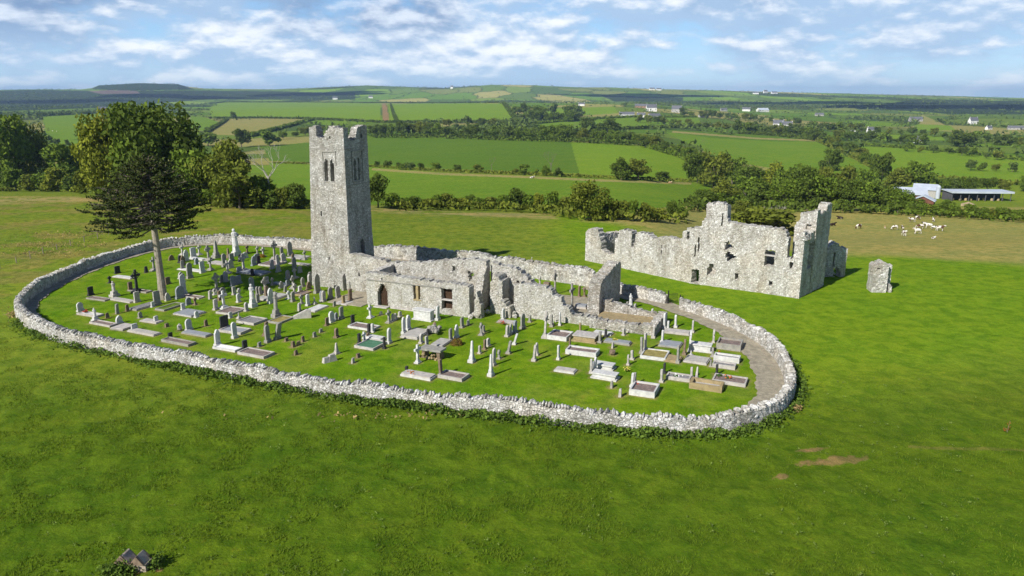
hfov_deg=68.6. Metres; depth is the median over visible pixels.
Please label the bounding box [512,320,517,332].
headstone
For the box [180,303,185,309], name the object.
headstone
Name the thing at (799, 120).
tree
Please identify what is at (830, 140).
tree
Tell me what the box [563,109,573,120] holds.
tree
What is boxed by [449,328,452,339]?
headstone
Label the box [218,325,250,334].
grave plot
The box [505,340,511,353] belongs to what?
headstone
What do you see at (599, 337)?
headstone
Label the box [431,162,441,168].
tree
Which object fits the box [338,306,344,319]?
headstone
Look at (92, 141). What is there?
tree
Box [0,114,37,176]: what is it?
tree
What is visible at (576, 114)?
tree
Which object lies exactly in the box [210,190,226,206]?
bush
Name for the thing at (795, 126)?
tree
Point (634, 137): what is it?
tree
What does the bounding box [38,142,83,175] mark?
tree
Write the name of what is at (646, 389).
grave plot
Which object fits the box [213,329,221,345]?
headstone
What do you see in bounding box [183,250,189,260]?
headstone
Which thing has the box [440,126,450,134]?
tree
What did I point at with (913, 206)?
bush
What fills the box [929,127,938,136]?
tree
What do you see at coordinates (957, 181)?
tree
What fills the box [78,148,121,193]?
tree
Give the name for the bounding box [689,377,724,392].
stone kerbed grave
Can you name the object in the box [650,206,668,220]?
bush
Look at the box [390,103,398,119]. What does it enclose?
hedge
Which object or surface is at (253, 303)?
statue monument
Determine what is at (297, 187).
bush
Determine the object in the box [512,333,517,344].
headstone
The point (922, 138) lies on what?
tree
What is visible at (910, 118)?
house
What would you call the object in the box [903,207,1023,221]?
hedge
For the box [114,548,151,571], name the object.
gabled tomb
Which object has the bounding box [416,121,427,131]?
tree
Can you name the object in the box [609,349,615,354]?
round stone
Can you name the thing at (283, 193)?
bush
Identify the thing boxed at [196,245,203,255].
cross monument
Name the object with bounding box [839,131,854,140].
tree
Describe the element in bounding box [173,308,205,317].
ledger slab
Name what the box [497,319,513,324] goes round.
ledger slab
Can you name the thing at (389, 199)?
bush
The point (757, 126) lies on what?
tree
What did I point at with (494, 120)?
tree
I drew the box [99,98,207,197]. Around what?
tree
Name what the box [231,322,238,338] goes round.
headstone
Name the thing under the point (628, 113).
house
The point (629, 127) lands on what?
hedge
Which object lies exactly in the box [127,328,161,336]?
ledger slab
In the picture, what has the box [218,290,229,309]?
cross monument
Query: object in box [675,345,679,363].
headstone
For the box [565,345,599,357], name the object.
grave plot
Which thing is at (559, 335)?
grave plot
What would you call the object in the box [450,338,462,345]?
rounded shrub
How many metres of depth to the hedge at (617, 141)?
869.90 m
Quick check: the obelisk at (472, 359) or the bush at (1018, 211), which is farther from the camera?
the bush at (1018, 211)
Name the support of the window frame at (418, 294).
in the church ruin at (341, 229)
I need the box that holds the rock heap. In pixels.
[425,324,441,333]
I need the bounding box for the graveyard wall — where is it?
[14,233,796,434]
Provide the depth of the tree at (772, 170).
378.28 m
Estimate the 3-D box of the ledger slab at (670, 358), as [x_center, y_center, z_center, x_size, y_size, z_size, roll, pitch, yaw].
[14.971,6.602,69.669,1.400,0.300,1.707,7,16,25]
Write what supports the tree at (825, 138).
on the ground at (946, 313)
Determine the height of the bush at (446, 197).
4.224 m
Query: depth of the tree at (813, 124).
1379.46 m
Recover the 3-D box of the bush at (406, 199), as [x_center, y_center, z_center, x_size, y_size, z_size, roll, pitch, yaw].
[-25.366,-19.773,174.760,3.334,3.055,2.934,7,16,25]
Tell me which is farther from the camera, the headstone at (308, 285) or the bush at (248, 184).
the bush at (248, 184)
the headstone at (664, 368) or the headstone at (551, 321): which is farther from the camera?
the headstone at (551, 321)
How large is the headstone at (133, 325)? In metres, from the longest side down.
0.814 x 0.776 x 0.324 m
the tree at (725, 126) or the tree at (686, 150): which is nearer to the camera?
the tree at (686, 150)
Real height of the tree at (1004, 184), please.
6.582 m
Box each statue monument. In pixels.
[91,308,99,320]
[109,281,120,297]
[231,229,240,255]
[248,284,257,307]
[629,293,633,306]
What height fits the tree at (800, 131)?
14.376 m
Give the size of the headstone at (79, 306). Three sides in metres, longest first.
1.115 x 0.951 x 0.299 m
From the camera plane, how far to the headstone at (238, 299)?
88.56 m
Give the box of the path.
[25,243,784,405]
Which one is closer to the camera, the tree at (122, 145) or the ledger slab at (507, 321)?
the ledger slab at (507, 321)
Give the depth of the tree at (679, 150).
646.74 m
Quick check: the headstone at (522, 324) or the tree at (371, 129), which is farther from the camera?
the tree at (371, 129)
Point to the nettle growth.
(444, 409)
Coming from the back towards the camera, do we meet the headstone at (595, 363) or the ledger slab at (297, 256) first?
the ledger slab at (297, 256)
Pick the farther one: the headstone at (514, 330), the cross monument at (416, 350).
the headstone at (514, 330)
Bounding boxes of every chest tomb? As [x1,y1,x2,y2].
[412,307,434,321]
[571,330,598,343]
[590,369,619,381]
[593,360,616,370]
[691,341,712,353]
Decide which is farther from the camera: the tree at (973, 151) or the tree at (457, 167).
the tree at (973, 151)
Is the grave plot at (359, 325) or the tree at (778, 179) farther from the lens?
the tree at (778, 179)
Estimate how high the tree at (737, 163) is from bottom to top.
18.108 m
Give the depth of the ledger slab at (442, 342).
73.84 m
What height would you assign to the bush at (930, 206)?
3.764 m
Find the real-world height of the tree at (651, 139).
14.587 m
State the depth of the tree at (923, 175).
424.96 m
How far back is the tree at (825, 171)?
386.10 m
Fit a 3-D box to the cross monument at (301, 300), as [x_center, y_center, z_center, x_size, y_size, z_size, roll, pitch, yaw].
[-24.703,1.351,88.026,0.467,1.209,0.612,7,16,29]
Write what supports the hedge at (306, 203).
on the ground at (946, 313)
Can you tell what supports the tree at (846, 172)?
on the ground at (946, 313)
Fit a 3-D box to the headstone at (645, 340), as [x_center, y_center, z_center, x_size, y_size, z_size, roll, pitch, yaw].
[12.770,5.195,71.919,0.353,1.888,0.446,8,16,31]
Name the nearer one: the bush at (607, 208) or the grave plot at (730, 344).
the grave plot at (730, 344)
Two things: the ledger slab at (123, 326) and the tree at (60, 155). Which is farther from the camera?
the tree at (60, 155)
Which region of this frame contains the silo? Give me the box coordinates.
[935,185,940,198]
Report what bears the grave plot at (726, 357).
on the ground at (946, 313)
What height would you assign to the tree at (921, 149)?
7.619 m
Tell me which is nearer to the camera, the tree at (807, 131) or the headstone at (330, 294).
the headstone at (330, 294)
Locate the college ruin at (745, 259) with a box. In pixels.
[585,201,847,298]
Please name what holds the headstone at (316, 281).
on the ground at (946, 313)
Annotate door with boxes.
[380,284,387,305]
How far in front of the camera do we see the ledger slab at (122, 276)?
100.53 m
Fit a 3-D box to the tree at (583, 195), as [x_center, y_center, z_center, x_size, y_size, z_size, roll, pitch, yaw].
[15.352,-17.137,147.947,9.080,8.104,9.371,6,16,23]
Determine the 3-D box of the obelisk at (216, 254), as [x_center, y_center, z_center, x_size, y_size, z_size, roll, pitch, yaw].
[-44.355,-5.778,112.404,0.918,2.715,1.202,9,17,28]
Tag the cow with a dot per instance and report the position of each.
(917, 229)
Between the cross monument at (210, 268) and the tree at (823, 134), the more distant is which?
the tree at (823, 134)
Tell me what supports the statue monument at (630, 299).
on the ground at (946, 313)
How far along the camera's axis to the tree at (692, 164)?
424.70 m
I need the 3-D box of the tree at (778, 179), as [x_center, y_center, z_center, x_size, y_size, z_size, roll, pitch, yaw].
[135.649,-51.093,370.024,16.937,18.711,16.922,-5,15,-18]
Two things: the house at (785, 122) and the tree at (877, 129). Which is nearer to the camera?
the tree at (877, 129)
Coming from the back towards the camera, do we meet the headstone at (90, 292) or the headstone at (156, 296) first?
the headstone at (90, 292)
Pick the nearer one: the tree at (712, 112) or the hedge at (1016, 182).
the hedge at (1016, 182)
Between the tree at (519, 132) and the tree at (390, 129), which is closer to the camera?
the tree at (519, 132)
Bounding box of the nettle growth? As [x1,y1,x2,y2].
[7,317,811,447]
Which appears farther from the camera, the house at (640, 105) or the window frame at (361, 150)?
the house at (640, 105)
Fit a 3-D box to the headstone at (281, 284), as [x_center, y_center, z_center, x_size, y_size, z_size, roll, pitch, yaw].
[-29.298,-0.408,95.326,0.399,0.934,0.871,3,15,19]
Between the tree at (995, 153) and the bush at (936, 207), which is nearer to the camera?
the bush at (936, 207)
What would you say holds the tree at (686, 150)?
on the ground at (946, 313)
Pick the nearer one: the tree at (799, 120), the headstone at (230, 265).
the headstone at (230, 265)
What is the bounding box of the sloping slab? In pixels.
[293,309,310,318]
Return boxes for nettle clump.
[91,548,163,575]
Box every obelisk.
[211,241,220,258]
[333,343,339,354]
[467,341,475,363]
[487,354,494,376]
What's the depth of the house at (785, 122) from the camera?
1507.46 m
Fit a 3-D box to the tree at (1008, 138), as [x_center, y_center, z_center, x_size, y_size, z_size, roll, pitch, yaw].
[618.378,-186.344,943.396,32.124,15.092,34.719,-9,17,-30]
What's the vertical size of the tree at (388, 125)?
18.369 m
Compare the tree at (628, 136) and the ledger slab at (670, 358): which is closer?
the ledger slab at (670, 358)
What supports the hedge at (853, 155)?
on the ground at (946, 313)
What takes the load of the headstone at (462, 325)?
on the ground at (946, 313)
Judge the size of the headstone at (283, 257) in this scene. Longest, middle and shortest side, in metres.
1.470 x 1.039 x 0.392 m
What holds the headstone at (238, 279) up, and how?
on the ground at (946, 313)
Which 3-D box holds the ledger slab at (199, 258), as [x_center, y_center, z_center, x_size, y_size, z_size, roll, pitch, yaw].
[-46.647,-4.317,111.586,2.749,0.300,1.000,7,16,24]
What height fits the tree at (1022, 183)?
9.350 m
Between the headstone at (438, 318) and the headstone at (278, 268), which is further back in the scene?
the headstone at (278, 268)
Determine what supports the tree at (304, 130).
on the ground at (946, 313)
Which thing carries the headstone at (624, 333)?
on the ground at (946, 313)
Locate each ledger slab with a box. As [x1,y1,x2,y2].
[110,297,133,302]
[110,323,130,330]
[112,275,133,278]
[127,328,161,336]
[129,302,150,310]
[139,318,163,323]
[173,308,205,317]
[177,268,206,271]
[181,329,212,337]
[189,257,204,260]
[207,260,221,264]
[238,269,270,275]
[260,292,286,300]
[286,254,310,259]
[288,262,311,265]
[309,304,328,311]
[336,300,353,305]
[362,334,384,339]
[400,328,426,339]
[400,369,436,380]
[430,338,451,346]
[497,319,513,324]
[554,366,576,373]
[574,303,586,308]
[594,329,613,335]
[603,338,631,345]
[658,339,682,348]
[664,328,689,335]
[664,354,682,362]
[683,354,710,365]
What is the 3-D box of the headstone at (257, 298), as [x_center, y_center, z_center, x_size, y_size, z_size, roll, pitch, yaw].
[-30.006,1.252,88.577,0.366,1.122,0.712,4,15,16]
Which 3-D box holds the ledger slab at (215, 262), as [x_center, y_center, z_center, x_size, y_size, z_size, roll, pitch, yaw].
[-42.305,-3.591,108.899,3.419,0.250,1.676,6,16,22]
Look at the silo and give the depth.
387.45 m
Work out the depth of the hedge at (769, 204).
239.16 m
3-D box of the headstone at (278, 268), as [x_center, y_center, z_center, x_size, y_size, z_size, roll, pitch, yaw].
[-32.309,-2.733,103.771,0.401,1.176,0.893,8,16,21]
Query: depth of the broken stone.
68.96 m
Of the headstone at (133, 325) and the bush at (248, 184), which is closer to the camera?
the headstone at (133, 325)
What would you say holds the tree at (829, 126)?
on the ground at (946, 313)
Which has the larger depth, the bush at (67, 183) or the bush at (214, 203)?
the bush at (67, 183)
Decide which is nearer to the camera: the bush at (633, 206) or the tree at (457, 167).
the bush at (633, 206)
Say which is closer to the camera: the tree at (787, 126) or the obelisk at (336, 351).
the obelisk at (336, 351)
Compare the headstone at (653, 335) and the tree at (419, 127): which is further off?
the tree at (419, 127)
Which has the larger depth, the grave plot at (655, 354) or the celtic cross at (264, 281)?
the celtic cross at (264, 281)
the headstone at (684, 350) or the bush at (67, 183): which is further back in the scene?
the bush at (67, 183)
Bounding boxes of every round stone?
[177,323,181,330]
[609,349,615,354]
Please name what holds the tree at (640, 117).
on the ground at (946, 313)
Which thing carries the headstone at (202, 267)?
on the ground at (946, 313)
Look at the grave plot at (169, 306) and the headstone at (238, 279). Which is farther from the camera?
the headstone at (238, 279)
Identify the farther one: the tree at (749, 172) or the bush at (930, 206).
the tree at (749, 172)
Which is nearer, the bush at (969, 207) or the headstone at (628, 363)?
the headstone at (628, 363)
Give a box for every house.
[619,112,634,115]
[635,104,645,107]
[646,104,656,111]
[648,113,660,116]
[671,105,681,112]
[742,107,749,110]
[756,108,768,111]
[773,120,783,124]
[782,121,792,124]
[908,116,922,121]
[967,117,978,123]
[1007,125,1023,129]
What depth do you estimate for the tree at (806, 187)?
248.90 m
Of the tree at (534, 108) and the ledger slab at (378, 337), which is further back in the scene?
the tree at (534, 108)
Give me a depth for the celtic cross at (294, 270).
100.06 m
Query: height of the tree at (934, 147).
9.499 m
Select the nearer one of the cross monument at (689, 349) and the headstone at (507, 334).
the cross monument at (689, 349)
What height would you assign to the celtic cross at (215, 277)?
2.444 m
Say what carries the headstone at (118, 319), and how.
on the ground at (946, 313)
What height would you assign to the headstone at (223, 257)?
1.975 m
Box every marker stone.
[115,304,118,313]
[208,290,211,299]
[217,290,221,300]
[264,286,268,295]
[275,254,279,263]
[291,257,296,268]
[297,303,300,310]
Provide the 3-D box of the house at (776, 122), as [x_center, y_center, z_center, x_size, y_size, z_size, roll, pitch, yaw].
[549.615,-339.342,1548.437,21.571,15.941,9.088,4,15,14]
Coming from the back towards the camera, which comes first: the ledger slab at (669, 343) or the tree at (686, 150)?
the tree at (686, 150)
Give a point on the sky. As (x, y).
(973, 48)
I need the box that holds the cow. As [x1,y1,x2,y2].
[912,227,921,232]
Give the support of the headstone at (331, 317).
on the ground at (946, 313)
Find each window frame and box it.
[321,151,336,183]
[351,149,363,182]
[413,284,420,300]
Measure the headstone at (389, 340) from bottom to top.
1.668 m
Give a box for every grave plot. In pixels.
[76,311,103,316]
[86,296,109,300]
[89,320,117,326]
[128,288,152,292]
[155,302,180,310]
[161,337,195,346]
[184,294,204,298]
[212,344,241,352]
[216,306,243,314]
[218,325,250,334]
[236,315,267,325]
[237,347,274,358]
[258,260,286,266]
[268,315,292,323]
[295,290,311,295]
[348,322,379,330]
[354,338,386,350]
[438,369,469,381]
[547,329,572,341]
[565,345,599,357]
[629,380,659,397]
[640,348,669,360]
[666,372,691,381]
[712,360,736,369]
[712,373,747,386]
[713,352,740,363]
[716,337,743,351]
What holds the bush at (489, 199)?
on the ground at (946, 313)
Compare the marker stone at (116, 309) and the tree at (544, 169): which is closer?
the marker stone at (116, 309)
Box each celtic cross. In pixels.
[130,269,143,292]
[204,245,213,260]
[211,273,219,291]
[239,253,247,270]
[261,277,267,293]
[270,240,279,259]
[285,291,290,299]
[289,275,296,288]
[292,268,299,278]
[553,270,557,292]
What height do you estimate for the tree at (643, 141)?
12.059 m
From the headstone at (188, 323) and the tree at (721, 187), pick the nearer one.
the headstone at (188, 323)
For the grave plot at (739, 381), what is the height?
0.410 m
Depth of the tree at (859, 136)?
1025.50 m
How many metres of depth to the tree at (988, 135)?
1007.73 m
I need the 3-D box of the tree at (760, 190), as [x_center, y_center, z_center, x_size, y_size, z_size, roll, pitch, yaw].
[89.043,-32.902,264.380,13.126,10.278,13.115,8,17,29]
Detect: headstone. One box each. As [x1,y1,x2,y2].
[76,302,84,311]
[87,286,94,295]
[114,266,120,273]
[115,315,123,323]
[127,282,132,290]
[131,323,137,328]
[133,291,140,302]
[152,290,161,305]
[164,293,171,300]
[165,277,171,284]
[174,286,185,299]
[179,274,187,293]
[180,260,184,268]
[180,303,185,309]
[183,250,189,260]
[185,297,191,305]
[185,319,193,329]
[186,263,193,278]
[189,247,196,256]
[193,311,199,317]
[194,258,198,264]
[199,261,205,273]
[212,299,218,310]
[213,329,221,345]
[219,315,228,328]
[221,254,225,266]
[222,271,228,281]
[228,253,234,260]
[228,259,233,268]
[229,275,236,286]
[231,286,236,294]
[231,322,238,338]
[235,275,242,283]
[236,293,241,302]
[241,340,247,349]
[243,302,248,311]
[248,277,254,288]
[251,256,256,265]
[255,294,260,302]
[256,256,260,263]
[258,286,262,294]
[264,325,271,342]
[267,288,273,303]
[269,260,274,268]
[273,322,281,339]
[275,264,280,271]
[278,281,283,288]
[280,253,286,261]
[285,270,290,278]
[285,279,290,285]
[286,241,293,255]
[290,291,295,301]
[300,277,305,286]
[305,282,312,289]
[305,294,310,305]
[307,274,311,283]
[313,274,321,293]
[320,291,326,301]
[324,317,329,325]
[327,287,333,299]
[328,311,335,322]
[333,328,339,337]
[335,286,341,298]
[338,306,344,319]
[341,274,346,290]
[341,295,345,302]
[347,288,352,300]
[350,314,354,323]
[357,333,360,343]
[366,323,370,332]
[371,323,374,332]
[382,337,386,348]
[387,328,391,343]
[401,317,406,333]
[406,315,411,330]
[418,333,423,343]
[435,306,440,320]
[438,359,443,374]
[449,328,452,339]
[453,324,459,338]
[459,317,464,327]
[482,339,486,349]
[486,338,490,346]
[492,348,496,365]
[501,308,505,318]
[504,325,509,336]
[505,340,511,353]
[509,324,512,334]
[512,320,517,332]
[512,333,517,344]
[519,313,525,328]
[531,345,536,361]
[549,315,553,326]
[556,345,560,359]
[558,312,561,325]
[577,286,580,296]
[589,359,592,373]
[593,357,597,369]
[597,331,601,342]
[621,328,626,335]
[626,354,629,365]
[629,350,634,359]
[629,373,634,386]
[639,337,642,353]
[643,333,647,349]
[651,324,655,338]
[659,369,663,382]
[660,330,663,341]
[662,313,666,329]
[663,363,666,373]
[673,315,677,327]
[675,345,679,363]
[682,339,686,355]
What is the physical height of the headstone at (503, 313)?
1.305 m
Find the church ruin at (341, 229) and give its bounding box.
[309,125,667,335]
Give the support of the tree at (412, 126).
on the ground at (946, 313)
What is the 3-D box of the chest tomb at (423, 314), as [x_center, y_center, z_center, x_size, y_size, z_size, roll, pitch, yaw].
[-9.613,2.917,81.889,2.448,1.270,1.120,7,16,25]
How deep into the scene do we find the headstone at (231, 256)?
110.18 m
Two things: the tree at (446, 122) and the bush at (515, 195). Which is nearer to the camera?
the bush at (515, 195)
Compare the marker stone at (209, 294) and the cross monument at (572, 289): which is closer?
the cross monument at (572, 289)
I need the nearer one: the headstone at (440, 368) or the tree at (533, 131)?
the headstone at (440, 368)
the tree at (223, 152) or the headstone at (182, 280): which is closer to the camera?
the headstone at (182, 280)
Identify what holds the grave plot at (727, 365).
on the ground at (946, 313)
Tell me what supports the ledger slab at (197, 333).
on the ground at (946, 313)
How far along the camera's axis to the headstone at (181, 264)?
105.03 m
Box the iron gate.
[667,290,683,303]
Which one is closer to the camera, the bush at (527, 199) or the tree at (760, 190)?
the bush at (527, 199)
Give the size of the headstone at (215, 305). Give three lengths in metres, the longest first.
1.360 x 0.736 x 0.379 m
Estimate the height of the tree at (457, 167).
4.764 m
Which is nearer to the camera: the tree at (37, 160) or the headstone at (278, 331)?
the headstone at (278, 331)
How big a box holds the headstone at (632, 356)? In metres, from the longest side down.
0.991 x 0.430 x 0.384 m
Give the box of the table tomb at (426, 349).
[419,344,445,360]
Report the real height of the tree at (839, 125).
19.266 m
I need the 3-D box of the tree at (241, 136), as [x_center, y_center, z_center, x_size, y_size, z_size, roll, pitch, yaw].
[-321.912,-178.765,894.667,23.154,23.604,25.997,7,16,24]
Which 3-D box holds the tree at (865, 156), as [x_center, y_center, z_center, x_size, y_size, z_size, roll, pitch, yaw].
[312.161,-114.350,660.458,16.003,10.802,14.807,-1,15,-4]
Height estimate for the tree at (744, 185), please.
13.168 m
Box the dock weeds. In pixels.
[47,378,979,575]
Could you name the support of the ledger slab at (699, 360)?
on the ground at (946, 313)
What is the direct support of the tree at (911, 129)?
on the ground at (946, 313)
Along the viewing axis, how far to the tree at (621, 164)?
364.46 m
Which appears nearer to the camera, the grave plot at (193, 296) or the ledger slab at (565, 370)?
the ledger slab at (565, 370)
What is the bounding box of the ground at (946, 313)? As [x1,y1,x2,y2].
[0,83,1023,575]
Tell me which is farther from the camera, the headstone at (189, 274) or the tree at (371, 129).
the tree at (371, 129)
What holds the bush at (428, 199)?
on the ground at (946, 313)
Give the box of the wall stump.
[866,259,892,292]
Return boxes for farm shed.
[899,187,928,196]
[913,183,938,197]
[914,194,936,204]
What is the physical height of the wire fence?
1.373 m
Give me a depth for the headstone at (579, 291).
90.63 m
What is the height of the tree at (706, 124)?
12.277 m
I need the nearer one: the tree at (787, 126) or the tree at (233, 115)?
the tree at (787, 126)
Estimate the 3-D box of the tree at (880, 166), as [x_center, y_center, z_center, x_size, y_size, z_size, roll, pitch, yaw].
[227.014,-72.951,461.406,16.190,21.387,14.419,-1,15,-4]
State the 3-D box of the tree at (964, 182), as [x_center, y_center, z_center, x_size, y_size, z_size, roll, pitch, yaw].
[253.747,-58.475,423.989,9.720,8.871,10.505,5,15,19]
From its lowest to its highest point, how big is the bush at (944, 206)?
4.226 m
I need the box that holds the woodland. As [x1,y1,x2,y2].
[0,83,1023,156]
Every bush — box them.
[0,167,24,190]
[18,173,37,190]
[29,172,55,191]
[38,167,69,191]
[59,175,80,191]
[70,169,90,193]
[188,183,205,203]
[202,188,217,203]
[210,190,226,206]
[227,189,243,205]
[242,175,279,206]
[242,181,262,206]
[256,189,279,208]
[272,186,291,207]
[287,182,306,199]
[287,192,304,208]
[397,197,409,208]
[404,196,423,208]
[415,198,436,206]
[431,194,442,207]
[440,193,456,207]
[449,197,469,208]
[465,194,474,207]
[471,197,487,208]
[484,196,498,208]
[497,194,505,207]
[503,187,525,209]
[521,194,534,209]
[533,192,544,210]
[542,191,558,210]
[558,196,569,211]
[603,202,611,219]
[609,199,630,219]
[626,199,638,219]
[638,202,652,220]
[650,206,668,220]
[655,171,671,181]
[664,199,677,219]
[671,205,688,218]
[731,211,755,223]
[740,205,796,234]
[900,200,913,212]
[908,203,918,209]
[916,204,928,214]
[926,203,937,214]
[929,204,942,215]
[938,203,953,215]
[949,204,960,216]
[954,209,970,217]
[964,203,975,216]
[973,206,980,217]
[976,207,989,218]
[989,208,996,218]
[995,207,1008,219]
[1001,208,1014,219]
[1010,209,1023,220]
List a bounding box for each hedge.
[0,186,309,208]
[42,111,97,115]
[203,117,228,132]
[207,116,513,122]
[208,101,508,103]
[250,117,313,136]
[272,161,692,181]
[371,133,645,145]
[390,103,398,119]
[392,199,687,223]
[502,101,520,121]
[532,115,696,123]
[573,123,702,130]
[644,143,685,160]
[678,197,902,214]
[736,131,814,139]
[814,137,871,167]
[860,142,1023,160]
[889,173,1020,184]
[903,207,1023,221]
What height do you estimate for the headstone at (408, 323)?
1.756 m
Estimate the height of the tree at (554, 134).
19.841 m
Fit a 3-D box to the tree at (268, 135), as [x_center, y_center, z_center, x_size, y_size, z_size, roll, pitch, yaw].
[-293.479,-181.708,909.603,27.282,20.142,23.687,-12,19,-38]
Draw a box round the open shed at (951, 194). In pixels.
[941,189,1014,200]
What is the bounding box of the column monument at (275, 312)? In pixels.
[271,292,281,317]
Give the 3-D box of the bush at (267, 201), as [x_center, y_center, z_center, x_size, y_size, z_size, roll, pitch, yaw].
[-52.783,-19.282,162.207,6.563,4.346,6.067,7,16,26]
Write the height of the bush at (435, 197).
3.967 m
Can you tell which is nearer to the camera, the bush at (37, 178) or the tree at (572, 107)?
the bush at (37, 178)
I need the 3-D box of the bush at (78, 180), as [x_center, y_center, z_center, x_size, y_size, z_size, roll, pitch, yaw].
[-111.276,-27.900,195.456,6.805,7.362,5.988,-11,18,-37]
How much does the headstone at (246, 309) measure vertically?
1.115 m
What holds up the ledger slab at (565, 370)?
on the ground at (946, 313)
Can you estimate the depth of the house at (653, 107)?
1956.61 m
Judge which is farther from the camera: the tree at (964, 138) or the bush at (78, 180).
the tree at (964, 138)
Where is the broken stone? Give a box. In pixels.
[322,353,337,363]
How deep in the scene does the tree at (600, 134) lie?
841.05 m
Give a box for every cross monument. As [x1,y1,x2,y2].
[149,257,155,271]
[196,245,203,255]
[207,257,214,270]
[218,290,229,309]
[224,260,232,273]
[299,294,303,303]
[366,304,374,318]
[385,310,392,323]
[414,344,421,363]
[478,323,484,335]
[496,350,501,359]
[541,311,547,338]
[569,283,574,309]
[687,330,691,351]
[712,329,714,342]
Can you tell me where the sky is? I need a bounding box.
[0,0,1023,97]
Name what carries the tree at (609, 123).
on the ground at (946, 313)
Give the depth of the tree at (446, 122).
1298.03 m
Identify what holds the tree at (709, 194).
on the ground at (946, 313)
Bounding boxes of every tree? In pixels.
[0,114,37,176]
[14,121,51,184]
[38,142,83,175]
[43,135,52,143]
[52,138,60,143]
[69,106,119,189]
[75,153,212,299]
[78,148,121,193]
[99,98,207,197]
[106,101,165,197]
[168,146,209,201]
[184,137,251,189]
[197,132,218,145]
[206,159,264,207]
[230,111,236,119]
[231,128,251,146]
[246,143,288,204]
[259,129,281,145]
[278,130,287,137]
[298,127,308,135]
[367,125,378,133]
[369,172,389,207]
[374,124,385,133]
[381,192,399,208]
[383,123,393,134]
[383,160,392,165]
[386,125,394,133]
[393,122,409,132]
[397,163,406,169]
[404,162,415,169]
[406,123,417,132]
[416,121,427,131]
[420,123,434,134]
[429,122,441,133]
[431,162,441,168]
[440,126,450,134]
[442,119,451,126]
[449,127,457,133]
[452,164,461,169]
[458,126,470,135]
[464,115,472,123]
[466,123,481,134]
[472,164,483,170]
[478,118,485,124]
[482,129,490,135]
[487,118,497,124]
[488,125,502,136]
[498,125,515,139]
[511,127,523,138]
[512,106,521,112]
[519,164,529,173]
[520,102,529,112]
[523,127,534,136]
[526,105,544,118]
[530,126,544,136]
[532,106,547,119]
[535,125,555,136]
[540,165,550,175]
[543,113,554,119]
[547,103,557,112]
[549,124,563,137]
[552,167,562,175]
[554,112,563,119]
[556,124,574,137]
[561,106,569,110]
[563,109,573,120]
[567,179,613,220]
[568,111,579,120]
[569,105,581,110]
[570,130,585,137]
[573,107,585,116]
[575,128,590,140]
[579,117,596,131]
[588,128,596,138]
[594,130,607,138]
[595,117,621,132]
[605,129,620,138]
[610,157,630,179]
[613,134,626,139]
[618,131,635,139]
[629,158,651,179]
[631,133,641,139]
[635,114,644,121]
[637,136,649,147]
[644,115,652,122]
[647,135,663,146]
[653,115,660,121]
[660,117,667,124]
[660,140,669,151]
[670,144,681,148]
[675,147,683,155]
[679,107,687,114]
[681,152,712,181]
[682,147,698,157]
[685,118,693,125]
[686,189,718,208]
[696,149,734,186]
[698,111,707,115]
[703,122,711,127]
[707,110,716,117]
[709,181,741,198]
[712,121,721,128]
[717,192,728,201]
[721,123,730,128]
[721,156,747,183]
[727,173,764,201]
[731,113,740,118]
[731,163,764,186]
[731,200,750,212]
[732,119,742,130]
[738,122,748,130]
[741,112,749,120]
[745,181,783,207]
[746,122,755,130]
[748,114,757,119]
[754,124,762,130]
[762,160,783,199]
[765,179,809,208]
[770,124,785,132]
[770,166,794,187]
[783,123,795,134]
[785,163,819,198]
[788,123,802,134]
[793,118,801,123]
[793,175,826,209]
[797,128,808,135]
[802,126,812,135]
[806,121,817,128]
[808,129,822,138]
[809,174,841,202]
[817,122,826,128]
[817,166,836,190]
[818,132,826,139]
[818,147,844,170]
[821,135,834,142]
[824,123,836,131]
[825,179,864,210]
[826,136,840,144]
[832,130,845,138]
[834,164,858,185]
[836,121,847,129]
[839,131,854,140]
[844,143,857,152]
[844,178,885,211]
[847,123,856,129]
[852,133,863,139]
[853,147,869,153]
[853,168,883,186]
[856,122,866,131]
[858,152,872,162]
[864,130,878,140]
[867,152,895,180]
[871,181,900,211]
[874,126,881,133]
[875,131,886,140]
[883,188,915,212]
[884,167,914,186]
[886,135,895,140]
[896,135,906,143]
[902,141,914,150]
[903,134,917,141]
[904,160,938,183]
[908,126,917,134]
[913,198,926,204]
[914,133,928,144]
[917,146,924,152]
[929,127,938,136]
[929,144,938,152]
[935,179,952,188]
[941,199,955,205]
[946,132,980,146]
[946,147,953,152]
[947,177,961,188]
[953,130,964,133]
[955,177,968,188]
[956,146,968,153]
[964,176,979,188]
[965,147,978,155]
[965,159,977,169]
[976,162,987,169]
[978,177,999,188]
[980,133,991,140]
[991,134,1018,145]
[991,164,1001,170]
[992,150,1004,159]
[997,180,1012,189]
[1007,162,1018,171]
[1018,137,1023,144]
[1019,175,1023,189]
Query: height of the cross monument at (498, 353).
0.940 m
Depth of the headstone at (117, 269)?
102.70 m
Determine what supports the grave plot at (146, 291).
on the ground at (946, 313)
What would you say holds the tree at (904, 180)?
on the ground at (946, 313)
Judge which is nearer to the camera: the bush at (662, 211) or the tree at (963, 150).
the bush at (662, 211)
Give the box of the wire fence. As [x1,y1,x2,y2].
[0,229,108,267]
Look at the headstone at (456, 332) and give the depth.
75.61 m
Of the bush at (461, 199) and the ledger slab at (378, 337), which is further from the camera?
the bush at (461, 199)
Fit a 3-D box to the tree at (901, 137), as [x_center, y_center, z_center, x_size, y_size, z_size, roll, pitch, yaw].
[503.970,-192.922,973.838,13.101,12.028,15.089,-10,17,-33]

